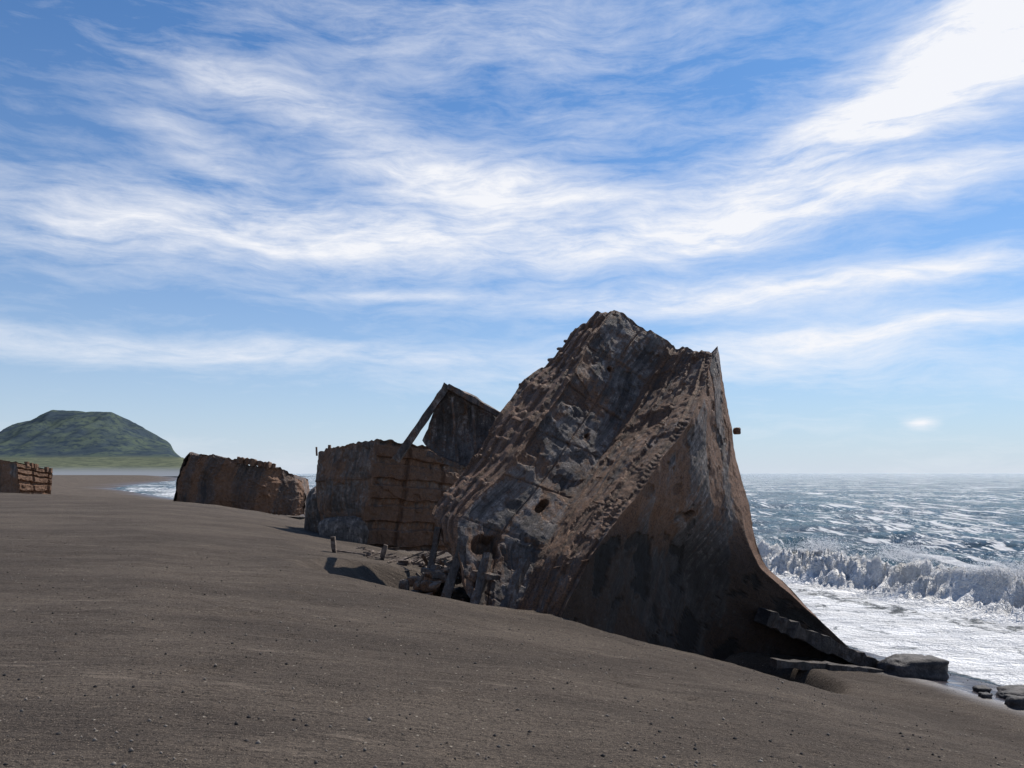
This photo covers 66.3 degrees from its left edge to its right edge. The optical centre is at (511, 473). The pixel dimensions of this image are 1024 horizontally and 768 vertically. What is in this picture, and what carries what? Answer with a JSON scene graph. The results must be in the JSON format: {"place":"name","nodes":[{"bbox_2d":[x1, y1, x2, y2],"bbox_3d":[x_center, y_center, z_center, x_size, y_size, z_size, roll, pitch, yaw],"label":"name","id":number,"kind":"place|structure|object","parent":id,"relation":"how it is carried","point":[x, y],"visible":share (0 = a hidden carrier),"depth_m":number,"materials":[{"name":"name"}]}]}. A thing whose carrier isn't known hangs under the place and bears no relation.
{"place":"outdoors","nodes":[
{"label":"outdoors","id":0,"kind":"place"},
{"bbox_2d":[0,410,183,475],"bbox_3d":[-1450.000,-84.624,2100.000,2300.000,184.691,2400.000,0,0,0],"label":"hill","id":1,"kind":"structure","parent":0,"point":[61,442],"depth_m":1782.41,"materials":[{"name":"green plant"}]},
{"bbox_2d":[0,475,1023,767],"bbox_3d":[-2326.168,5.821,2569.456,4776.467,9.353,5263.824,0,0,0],"label":"beach sand","id":2,"kind":"structure","parent":0,"point":[104,521],"depth_m":7.66,"materials":[{"name":"sand"}]},
{"bbox_2d":[0,460,52,493],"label":"concrete shipwreck","id":3,"kind":"object","parent":2,"relation":"on","point":[25,477],"visible":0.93,"depth_m":68.43,"materials":[{"name":"brown concrete"}]},
{"bbox_2d":[173,452,309,515],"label":"concrete shipwreck","id":4,"kind":"object","parent":2,"relation":"on","point":[251,484],"visible":0.9,"depth_m":70.55,"materials":[{"name":"brown concrete"}]},
{"bbox_2d":[304,439,465,551],"bbox_3d":[-4.106,1.012,32.908,9.239,4.654,8.220,0,0,0],"label":"concrete shipwreck","id":5,"kind":"object","parent":2,"relation":"on","point":[373,493],"visible":0.69,"depth_m":29.87,"materials":[{"name":"brown concrete"}]},
{"bbox_2d":[330,537,459,572],"bbox_3d":[-2.702,2.339,21.489,4.323,1.298,4.453,0,0,0],"label":"driftwood","id":6,"kind":"object","parent":2,"relation":"on","point":[402,561],"visible":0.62,"depth_m":20.88,"materials":[{"name":"wood"}]},
{"bbox_2d":[398,553,470,602],"bbox_3d":[-1.373,2.486,15.730,2.049,1.730,2.555,0,0,0],"label":"rusted wreck debris","id":7,"kind":"object","parent":2,"relation":"on","point":[425,583],"visible":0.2,"depth_m":15.16,"materials":[{"name":"brown metal"}]},
{"bbox_2d":[392,383,499,469],"bbox_3d":[-1.426,-1.183,20.032,3.271,2.191,1.506,0,0,-12],"label":"broken hull section","id":8,"kind":"object","parent":2,"relation":"on","point":[461,422],"visible":0.91,"depth_m":19.80,"materials":[{"name":"metal"}]},
{"bbox_2d":[0,534,1023,767],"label":"pebbles","id":9,"kind":"object","parent":2,"relation":"on","point":[365,749],"visible":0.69,"depth_m":6.53,"materials":[{"name":"grey stone"}]},
{"bbox_2d":[420,310,884,672],"bbox_3d":[2.833,0.504,18.032,10.682,8.924,6.561,0,0,-25],"label":"concrete shipwreck","id":10,"kind":"object","parent":2,"relation":"on","point":[598,484],"visible":0.99,"depth_m":16.44,"materials":[{"name":"grey concrete"}]},
{"bbox_2d":[876,653,948,680],"bbox_3d":[8.632,4.213,16.910,1.426,0.602,0.752,0,0,0],"label":"boulder","id":11,"kind":"object","parent":2,"relation":"on","point":[932,667],"visible":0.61,"depth_m":16.61,"materials":[{"name":"grey stone"}]},
{"bbox_2d":[972,685,991,692],"bbox_3d":[9.350,4.318,15.604,0.315,0.171,0.311,0,0,0],"label":"boulder","id":12,"kind":"object","parent":2,"relation":"on","point":[980,688],"visible":0.65,"depth_m":15.51,"materials":[{"name":"grey stone"}]},
{"bbox_2d":[978,692,992,698],"bbox_3d":[9.006,4.229,14.904,0.216,0.129,0.208,0,0,0],"label":"boulder","id":13,"kind":"object","parent":2,"relation":"on","point":[985,695],"visible":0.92,"depth_m":14.82,"materials":[{"name":"grey stone"}]},
{"bbox_2d":[999,691,1016,698],"bbox_3d":[9.598,4.307,15.103,0.370,0.172,0.344,0,0,0],"label":"boulder","id":14,"kind":"object","parent":2,"relation":"on","point":[1003,695],"visible":0.43,"depth_m":15.04,"materials":[{"name":"grey stone"}]},
{"bbox_2d":[995,685,1023,695],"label":"boulder","id":15,"kind":"object","parent":2,"relation":"on","point":[1017,690],"visible":0.51,"depth_m":15.27,"materials":[{"name":"grey stone"}]},
{"bbox_2d":[1004,695,1023,708],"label":"boulder","id":16,"kind":"object","parent":2,"relation":"on","point":[1017,702],"visible":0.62,"depth_m":14.17,"materials":[{"name":"grey stone"}]},
{"bbox_2d":[0,0,1023,473],"label":"sky","id":17,"kind":"structure","parent":0,"point":[274,231],"materials":[{"name":"blue"}]},
{"bbox_2d":[116,474,1023,685],"bbox_3d":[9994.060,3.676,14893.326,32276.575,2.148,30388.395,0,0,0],"label":"sea","id":18,"kind":"structure","parent":0,"point":[967,624],"depth_m":35.60,"materials":[{"name":"liquid"}]},
{"bbox_2d":[754,533,1023,579],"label":"sea spray","id":19,"kind":"object","parent":18,"relation":"on","point":[819,546],"visible":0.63,"depth_m":28.89,"materials":[{"name":"white liquid"}]}
]}

